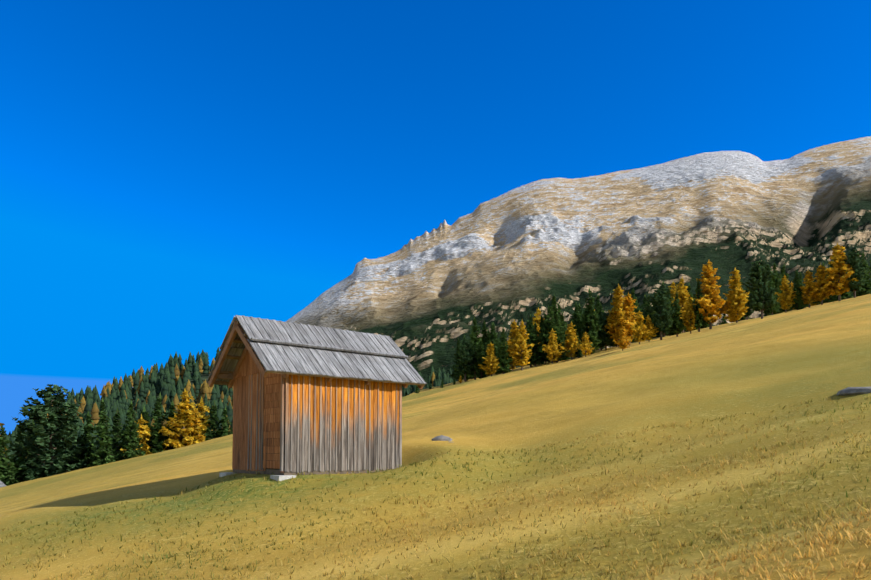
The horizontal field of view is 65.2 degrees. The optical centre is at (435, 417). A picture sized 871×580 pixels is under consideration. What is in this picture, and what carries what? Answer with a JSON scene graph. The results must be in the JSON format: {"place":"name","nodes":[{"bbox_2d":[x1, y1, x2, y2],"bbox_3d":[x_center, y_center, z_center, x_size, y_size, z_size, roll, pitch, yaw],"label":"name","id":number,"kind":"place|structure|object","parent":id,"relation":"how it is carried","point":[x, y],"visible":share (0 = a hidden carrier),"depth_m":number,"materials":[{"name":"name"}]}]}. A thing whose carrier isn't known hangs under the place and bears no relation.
{"place":"outdoors","nodes":[
{"label":"outdoors","id":0,"kind":"place"},
{"bbox_2d":[119,366,425,416],"bbox_3d":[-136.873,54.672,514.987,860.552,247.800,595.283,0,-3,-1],"label":"forested hill","id":1,"kind":"structure","parent":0,"point":[204,377],"depth_m":622.91,"materials":[{"name":"green plant"}]},
{"bbox_2d":[4,347,457,465],"bbox_3d":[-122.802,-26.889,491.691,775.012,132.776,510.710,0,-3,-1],"label":"forest trees","id":2,"kind":"object","parent":1,"relation":"on","point":[148,386],"visible":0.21,"depth_m":547.17,"materials":[{"name":"green plant"}]},
{"bbox_2d":[0,294,870,579],"bbox_3d":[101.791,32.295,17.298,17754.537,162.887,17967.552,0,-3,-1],"label":"meadow","id":3,"kind":"structure","parent":0,"point":[764,366],"depth_m":13.16,"materials":[{"name":"yellow plant"}]},
{"bbox_2d":[0,424,18,485],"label":"spruce tree","id":4,"kind":"object","parent":3,"relation":"on","point":[7,471],"visible":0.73,"depth_m":115.30,"materials":[{"name":"green plant"}]},
{"bbox_2d":[5,418,35,484],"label":"spruce tree","id":5,"kind":"object","parent":3,"relation":"on","point":[19,476],"visible":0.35,"depth_m":120.56,"materials":[{"name":"green plant"}]},
{"bbox_2d":[21,420,42,480],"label":"spruce tree","id":6,"kind":"object","parent":3,"relation":"on","point":[30,453],"visible":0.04,"depth_m":131.07,"materials":[{"name":"green plant"}]},
{"bbox_2d":[11,384,89,479],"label":"pine tree","id":7,"kind":"object","parent":3,"relation":"on","point":[46,431],"visible":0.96,"depth_m":119.19,"materials":[{"name":"green plant"}]},
{"bbox_2d":[52,414,80,470],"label":"spruce tree","id":8,"kind":"object","parent":3,"relation":"on","point":[71,462],"visible":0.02,"depth_m":128.61,"materials":[{"name":"green plant"}]},
{"bbox_2d":[74,411,98,469],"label":"spruce tree","id":9,"kind":"object","parent":3,"relation":"on","point":[88,428],"visible":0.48,"depth_m":125.01,"materials":[{"name":"green plant"}]},
{"bbox_2d":[85,398,118,466],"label":"spruce tree","id":10,"kind":"object","parent":3,"relation":"on","point":[102,455],"visible":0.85,"depth_m":121.47,"materials":[{"name":"green plant"}]},
{"bbox_2d":[106,407,126,461],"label":"spruce tree","id":11,"kind":"object","parent":3,"relation":"on","point":[116,431],"visible":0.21,"depth_m":135.39,"materials":[{"name":"green plant"}]},
{"bbox_2d":[114,400,145,460],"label":"spruce tree","id":12,"kind":"object","parent":3,"relation":"on","point":[129,435],"visible":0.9,"depth_m":124.49,"materials":[{"name":"green plant"}]},
{"bbox_2d":[120,414,151,456],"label":"larch tree","id":13,"kind":"object","parent":3,"relation":"on","point":[143,430],"visible":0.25,"depth_m":131.58,"materials":[{"name":"yellow plant"}]},
{"bbox_2d":[141,405,154,448],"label":"spruce tree","id":14,"kind":"object","parent":3,"relation":"on","point":[146,416],"visible":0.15,"depth_m":138.68,"materials":[{"name":"green plant"}]},
{"bbox_2d":[146,392,168,453],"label":"spruce tree","id":15,"kind":"object","parent":3,"relation":"on","point":[156,440],"visible":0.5,"depth_m":133.48,"materials":[{"name":"green plant"}]},
{"bbox_2d":[159,399,182,448],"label":"spruce tree","id":16,"kind":"object","parent":3,"relation":"on","point":[170,414],"visible":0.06,"depth_m":135.76,"materials":[{"name":"green plant"}]},
{"bbox_2d":[158,389,206,450],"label":"larch tree","id":17,"kind":"object","parent":3,"relation":"on","point":[184,415],"visible":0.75,"depth_m":132.78,"materials":[{"name":"yellow plant"}]},
{"bbox_2d":[180,406,205,444],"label":"larch tree","id":18,"kind":"object","parent":3,"relation":"on","point":[194,422],"visible":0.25,"depth_m":134.53,"materials":[{"name":"yellow plant"}]},
{"bbox_2d":[185,397,210,437],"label":"larch tree","id":19,"kind":"object","parent":3,"relation":"on","point":[202,409],"visible":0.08,"depth_m":148.12,"materials":[{"name":"yellow plant"}]},
{"bbox_2d":[202,400,222,440],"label":"spruce tree","id":20,"kind":"object","parent":3,"relation":"on","point":[214,423],"visible":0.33,"depth_m":146.65,"materials":[{"name":"green plant"}]},
{"bbox_2d":[216,404,232,437],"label":"spruce tree","id":21,"kind":"object","parent":3,"relation":"on","point":[226,430],"visible":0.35,"depth_m":147.02,"materials":[{"name":"green plant"}]},
{"bbox_2d":[206,315,426,480],"bbox_3d":[-3.024,-0.199,17.454,4.524,4.327,3.379,3,-4,-40],"label":"hay hut","id":22,"kind":"object","parent":3,"relation":"on","point":[310,399],"visible":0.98,"depth_m":16.41,"materials":[{"name":"brown wood"}]},
{"bbox_2d":[432,435,452,440],"bbox_3d":[0.214,0.675,21.242,0.743,0.262,0.619,-1,-3,19],"label":"rock","id":23,"kind":"object","parent":3,"relation":"on","point":[441,438],"visible":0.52,"depth_m":20.98,"materials":[{"name":"stone"}]},
{"bbox_2d":[449,338,463,380],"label":"spruce tree","id":24,"kind":"object","parent":3,"relation":"on","point":[455,369],"visible":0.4,"depth_m":189.38,"materials":[{"name":"green plant"}]},
{"bbox_2d":[452,339,477,381],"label":"pine tree","id":25,"kind":"object","parent":3,"relation":"on","point":[464,353],"visible":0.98,"depth_m":157.61,"materials":[{"name":"green plant"}]},
{"bbox_2d":[456,335,473,380],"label":"spruce tree","id":26,"kind":"object","parent":3,"relation":"on","point":[469,376],"visible":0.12,"depth_m":165.50,"materials":[{"name":"green plant"}]},
{"bbox_2d":[463,316,483,379],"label":"spruce tree","id":27,"kind":"object","parent":3,"relation":"on","point":[475,338],"visible":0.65,"depth_m":159.52,"materials":[{"name":"green plant"}]},
{"bbox_2d":[473,340,487,378],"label":"spruce tree","id":28,"kind":"object","parent":3,"relation":"on","point":[479,371],"visible":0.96,"depth_m":156.57,"materials":[{"name":"green plant"}]},
{"bbox_2d":[481,320,489,352],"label":"spruce tree","id":29,"kind":"object","parent":3,"relation":"on","point":[484,337],"visible":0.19,"depth_m":197.17,"materials":[{"name":"green plant"}]},
{"bbox_2d":[484,343,490,375],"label":"spruce tree","id":30,"kind":"object","parent":3,"relation":"on","point":[485,348],"visible":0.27,"depth_m":158.21,"materials":[{"name":"green plant"}]},
{"bbox_2d":[478,343,499,375],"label":"larch tree","id":31,"kind":"object","parent":3,"relation":"on","point":[491,362],"visible":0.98,"depth_m":152.66,"materials":[{"name":"yellow plant"}]},
{"bbox_2d":[486,324,502,373],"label":"spruce tree","id":32,"kind":"object","parent":3,"relation":"on","point":[492,336],"visible":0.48,"depth_m":195.37,"materials":[{"name":"green plant"}]},
{"bbox_2d":[491,321,499,342],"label":"spruce tree","id":33,"kind":"object","parent":3,"relation":"on","point":[498,340],"visible":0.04,"depth_m":210.58,"materials":[{"name":"green plant"}]},
{"bbox_2d":[495,326,512,374],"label":"spruce tree","id":34,"kind":"object","parent":3,"relation":"on","point":[503,360],"visible":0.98,"depth_m":152.96,"materials":[{"name":"green plant"}]},
{"bbox_2d":[505,319,519,354],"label":"larch tree","id":35,"kind":"object","parent":3,"relation":"on","point":[514,326],"visible":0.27,"depth_m":198.64,"materials":[{"name":"yellow plant"}]},
{"bbox_2d":[507,349,518,370],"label":"larch tree","id":36,"kind":"object","parent":3,"relation":"on","point":[513,366],"visible":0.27,"depth_m":163.00,"materials":[{"name":"yellow plant"}]},
{"bbox_2d":[505,321,534,369],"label":"larch tree","id":37,"kind":"object","parent":3,"relation":"on","point":[522,357],"visible":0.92,"depth_m":153.90,"materials":[{"name":"yellow plant"}]},
{"bbox_2d":[520,314,534,352],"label":"spruce tree","id":38,"kind":"object","parent":3,"relation":"on","point":[531,320],"visible":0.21,"depth_m":176.85,"materials":[{"name":"green plant"}]},
{"bbox_2d":[525,321,539,366],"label":"spruce tree","id":39,"kind":"object","parent":3,"relation":"on","point":[529,340],"visible":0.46,"depth_m":164.70,"materials":[{"name":"green plant"}]},
{"bbox_2d":[526,307,543,343],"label":"larch tree","id":40,"kind":"object","parent":3,"relation":"on","point":[537,319],"visible":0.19,"depth_m":178.27,"materials":[{"name":"yellow plant"}]},
{"bbox_2d":[527,322,544,365],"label":"spruce tree","id":41,"kind":"object","parent":3,"relation":"on","point":[535,339],"visible":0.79,"depth_m":164.03,"materials":[{"name":"green plant"}]},
{"bbox_2d":[537,313,549,363],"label":"spruce tree","id":42,"kind":"object","parent":3,"relation":"on","point":[544,330],"visible":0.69,"depth_m":164.03,"materials":[{"name":"green plant"}]},
{"bbox_2d":[538,315,548,364],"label":"spruce tree","id":43,"kind":"object","parent":3,"relation":"on","point":[541,321],"visible":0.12,"depth_m":166.60,"materials":[{"name":"green plant"}]},
{"bbox_2d":[542,320,552,362],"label":"spruce tree","id":44,"kind":"object","parent":3,"relation":"on","point":[545,354],"visible":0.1,"depth_m":163.56,"materials":[{"name":"green plant"}]},
{"bbox_2d":[546,305,550,362],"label":"spruce tree","id":45,"kind":"object","parent":3,"relation":"on","point":[548,314],"visible":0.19,"depth_m":179.78,"materials":[{"name":"green plant"}]},
{"bbox_2d":[542,328,564,363],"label":"larch tree","id":46,"kind":"object","parent":3,"relation":"on","point":[552,349],"visible":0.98,"depth_m":156.65,"materials":[{"name":"yellow plant"}]},
{"bbox_2d":[543,295,568,361],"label":"spruce tree","id":47,"kind":"object","parent":3,"relation":"on","point":[553,308],"visible":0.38,"depth_m":164.41,"materials":[{"name":"green plant"}]},
{"bbox_2d":[553,312,567,362],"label":"spruce tree","id":48,"kind":"object","parent":3,"relation":"on","point":[557,329],"visible":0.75,"depth_m":158.12,"materials":[{"name":"green plant"}]},
{"bbox_2d":[560,312,570,359],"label":"spruce tree","id":49,"kind":"object","parent":3,"relation":"on","point":[562,318],"visible":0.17,"depth_m":166.57,"materials":[{"name":"green plant"}]},
{"bbox_2d":[559,321,582,359],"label":"larch tree","id":50,"kind":"object","parent":3,"relation":"on","point":[571,342],"visible":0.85,"depth_m":157.55,"materials":[{"name":"yellow plant"}]},
{"bbox_2d":[569,303,583,350],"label":"spruce tree","id":51,"kind":"object","parent":3,"relation":"on","point":[576,319],"visible":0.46,"depth_m":181.24,"materials":[{"name":"green plant"}]},
{"bbox_2d":[575,333,581,357],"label":"spruce tree","id":52,"kind":"object","parent":3,"relation":"on","point":[578,353],"visible":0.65,"depth_m":158.06,"materials":[{"name":"green plant"}]},
{"bbox_2d":[576,332,593,356],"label":"larch tree","id":53,"kind":"object","parent":3,"relation":"on","point":[585,346],"visible":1,"depth_m":145.87,"materials":[{"name":"yellow plant"}]},
{"bbox_2d":[579,288,602,354],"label":"spruce tree","id":54,"kind":"object","parent":3,"relation":"on","point":[590,317],"visible":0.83,"depth_m":167.19,"materials":[{"name":"green plant"}]},
{"bbox_2d":[594,295,603,321],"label":"spruce tree","id":55,"kind":"object","parent":3,"relation":"on","point":[597,306],"visible":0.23,"depth_m":204.55,"materials":[{"name":"green plant"}]},
{"bbox_2d":[595,305,609,350],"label":"spruce tree","id":56,"kind":"object","parent":3,"relation":"on","point":[598,314],"visible":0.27,"depth_m":178.40,"materials":[{"name":"green plant"}]},
{"bbox_2d":[596,312,613,350],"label":"pine tree","id":57,"kind":"object","parent":3,"relation":"on","point":[605,338],"visible":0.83,"depth_m":173.62,"materials":[{"name":"green plant"}]},
{"bbox_2d":[604,283,635,347],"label":"larch tree","id":58,"kind":"object","parent":3,"relation":"on","point":[617,314],"visible":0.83,"depth_m":171.81,"materials":[{"name":"orange plant"}]},
{"bbox_2d":[613,325,631,350],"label":"larch tree","id":59,"kind":"object","parent":3,"relation":"on","point":[622,342],"visible":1,"depth_m":108.97,"materials":[{"name":"orange plant"}]},
{"bbox_2d":[616,292,644,344],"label":"larch tree","id":60,"kind":"object","parent":3,"relation":"on","point":[628,304],"visible":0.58,"depth_m":172.38,"materials":[{"name":"orange plant"}]},
{"bbox_2d":[631,287,642,342],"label":"spruce tree","id":61,"kind":"object","parent":3,"relation":"on","point":[636,310],"visible":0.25,"depth_m":198.20,"materials":[{"name":"green plant"}]},
{"bbox_2d":[631,310,652,343],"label":"larch tree","id":62,"kind":"object","parent":3,"relation":"on","point":[638,329],"visible":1,"depth_m":148.48,"materials":[{"name":"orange plant"}]},
{"bbox_2d":[638,306,646,323],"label":"pine tree","id":63,"kind":"object","parent":3,"relation":"on","point":[643,313],"visible":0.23,"depth_m":216.68,"materials":[{"name":"green plant"}]},
{"bbox_2d":[641,295,647,308],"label":"spruce tree","id":64,"kind":"object","parent":3,"relation":"on","point":[645,301],"visible":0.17,"depth_m":219.91,"materials":[{"name":"green plant"}]},
{"bbox_2d":[643,295,656,334],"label":"spruce tree","id":65,"kind":"object","parent":3,"relation":"on","point":[649,306],"visible":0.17,"depth_m":214.44,"materials":[{"name":"green plant"}]},
{"bbox_2d":[644,315,658,341],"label":"larch tree","id":66,"kind":"object","parent":3,"relation":"on","point":[650,326],"visible":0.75,"depth_m":149.05,"materials":[{"name":"orange plant"}]},
{"bbox_2d":[644,284,675,339],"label":"pine tree","id":67,"kind":"object","parent":3,"relation":"on","point":[661,316],"visible":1,"depth_m":149.19,"materials":[{"name":"green plant"}]},
{"bbox_2d":[652,282,673,336],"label":"spruce tree","id":68,"kind":"object","parent":3,"relation":"on","point":[667,311],"visible":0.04,"depth_m":188.57,"materials":[{"name":"green plant"}]},
{"bbox_2d":[658,288,675,335],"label":"spruce tree","id":69,"kind":"object","parent":3,"relation":"on","point":[671,304],"visible":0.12,"depth_m":194.05,"materials":[{"name":"green plant"}]},
{"bbox_2d":[668,281,681,305],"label":"larch tree","id":70,"kind":"object","parent":3,"relation":"on","point":[673,289],"visible":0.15,"depth_m":204.77,"materials":[{"name":"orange plant"}]},
{"bbox_2d":[668,292,685,336],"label":"spruce tree","id":71,"kind":"object","parent":3,"relation":"on","point":[678,326],"visible":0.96,"depth_m":150.06,"materials":[{"name":"green plant"}]},
{"bbox_2d":[671,277,693,332],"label":"larch tree","id":72,"kind":"object","parent":3,"relation":"on","point":[683,296],"visible":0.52,"depth_m":196.23,"materials":[{"name":"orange plant"}]},
{"bbox_2d":[680,298,696,333],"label":"larch tree","id":73,"kind":"object","parent":3,"relation":"on","point":[687,316],"visible":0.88,"depth_m":150.44,"materials":[{"name":"orange plant"}]},
{"bbox_2d":[687,283,697,331],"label":"spruce tree","id":74,"kind":"object","parent":3,"relation":"on","point":[689,289],"visible":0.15,"depth_m":221.26,"materials":[{"name":"green plant"}]},
{"bbox_2d":[689,279,711,331],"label":"spruce tree","id":75,"kind":"object","parent":3,"relation":"on","point":[699,322],"visible":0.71,"depth_m":150.41,"materials":[{"name":"green plant"}]},
{"bbox_2d":[686,261,730,328],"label":"larch tree","id":76,"kind":"object","parent":3,"relation":"on","point":[711,302],"visible":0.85,"depth_m":150.39,"materials":[{"name":"orange plant"}]},
{"bbox_2d":[720,314,726,324],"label":"spruce tree","id":77,"kind":"object","parent":3,"relation":"on","point":[724,321],"visible":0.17,"depth_m":252.48,"materials":[{"name":"green plant"}]},
{"bbox_2d":[723,268,749,322],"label":"larch tree","id":78,"kind":"object","parent":3,"relation":"on","point":[736,297],"visible":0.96,"depth_m":150.66,"materials":[{"name":"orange plant"}]},
{"bbox_2d":[735,280,749,321],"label":"spruce tree","id":79,"kind":"object","parent":3,"relation":"on","point":[742,318],"visible":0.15,"depth_m":215.65,"materials":[{"name":"green plant"}]},
{"bbox_2d":[741,289,754,319],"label":"pine tree","id":80,"kind":"object","parent":3,"relation":"on","point":[749,312],"visible":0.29,"depth_m":207.76,"materials":[{"name":"green plant"}]},
{"bbox_2d":[740,260,778,318],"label":"pine tree","id":81,"kind":"object","parent":3,"relation":"on","point":[758,280],"visible":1,"depth_m":130.80,"materials":[{"name":"green plant"}]},
{"bbox_2d":[764,274,779,314],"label":"spruce tree","id":82,"kind":"object","parent":3,"relation":"on","point":[772,310],"visible":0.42,"depth_m":175.39,"materials":[{"name":"green plant"}]},
{"bbox_2d":[763,262,788,315],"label":"spruce tree","id":83,"kind":"object","parent":3,"relation":"on","point":[776,279],"visible":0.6,"depth_m":198.89,"materials":[{"name":"green plant"}]},
{"bbox_2d":[779,264,792,311],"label":"spruce tree","id":84,"kind":"object","parent":3,"relation":"on","point":[783,273],"visible":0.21,"depth_m":202.59,"materials":[{"name":"green plant"}]},
{"bbox_2d":[775,275,799,312],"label":"larch tree","id":85,"kind":"object","parent":3,"relation":"on","point":[785,298],"visible":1,"depth_m":149.61,"materials":[{"name":"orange plant"}]},
{"bbox_2d":[790,271,805,309],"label":"spruce tree","id":86,"kind":"object","parent":3,"relation":"on","point":[798,302],"visible":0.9,"depth_m":149.15,"materials":[{"name":"green plant"}]},
{"bbox_2d":[793,272,807,309],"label":"spruce tree","id":87,"kind":"object","parent":3,"relation":"on","point":[800,282],"visible":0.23,"depth_m":197.91,"materials":[{"name":"green plant"}]},
{"bbox_2d":[800,270,819,307],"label":"larch tree","id":88,"kind":"object","parent":3,"relation":"on","point":[810,296],"visible":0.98,"depth_m":148.30,"materials":[{"name":"orange plant"}]},
{"bbox_2d":[810,263,833,304],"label":"larch tree","id":89,"kind":"object","parent":3,"relation":"on","point":[825,293],"visible":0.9,"depth_m":147.58,"materials":[{"name":"orange plant"}]},
{"bbox_2d":[811,262,833,304],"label":"spruce tree","id":90,"kind":"object","parent":3,"relation":"on","point":[819,291],"visible":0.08,"depth_m":208.47,"materials":[{"name":"green plant"}]},
{"bbox_2d":[819,271,836,304],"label":"spruce tree","id":91,"kind":"object","parent":3,"relation":"on","point":[829,299],"visible":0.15,"depth_m":193.09,"materials":[{"name":"green plant"}]},
{"bbox_2d":[828,260,844,301],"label":"spruce tree","id":92,"kind":"object","parent":3,"relation":"on","point":[842,297],"visible":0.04,"depth_m":212.11,"materials":[{"name":"green plant"}]},
{"bbox_2d":[821,242,858,300],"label":"larch tree","id":93,"kind":"object","parent":3,"relation":"on","point":[838,275],"visible":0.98,"depth_m":146.23,"materials":[{"name":"orange plant"}]},
{"bbox_2d":[841,270,853,298],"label":"spruce tree","id":94,"kind":"object","parent":3,"relation":"on","point":[847,293],"visible":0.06,"depth_m":211.16,"materials":[{"name":"green plant"}]},
{"bbox_2d":[837,386,870,395],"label":"rock","id":95,"kind":"object","parent":3,"relation":"on","point":[853,390],"visible":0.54,"depth_m":14.97,"materials":[{"name":"stone"}]},
{"bbox_2d":[843,248,868,297],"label":"pine tree","id":96,"kind":"object","parent":3,"relation":"on","point":[853,259],"visible":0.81,"depth_m":145.10,"materials":[{"name":"green plant"}]},
{"bbox_2d":[852,252,870,296],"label":"spruce tree","id":97,"kind":"object","parent":3,"relation":"on","point":[865,289],"visible":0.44,"depth_m":189.00,"materials":[{"name":"green plant"}]},
{"bbox_2d":[0,0,870,434],"label":"sky","id":98,"kind":"structure","parent":0,"point":[171,171],"materials":[{"name":"blue"}]},
{"bbox_2d":[286,136,870,387],"bbox_3d":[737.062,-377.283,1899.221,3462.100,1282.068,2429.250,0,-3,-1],"label":"mountain","id":99,"kind":"structure","parent":0,"point":[519,254],"depth_m":1917.03,"materials":[{"name":"grey stone"}]}
]}

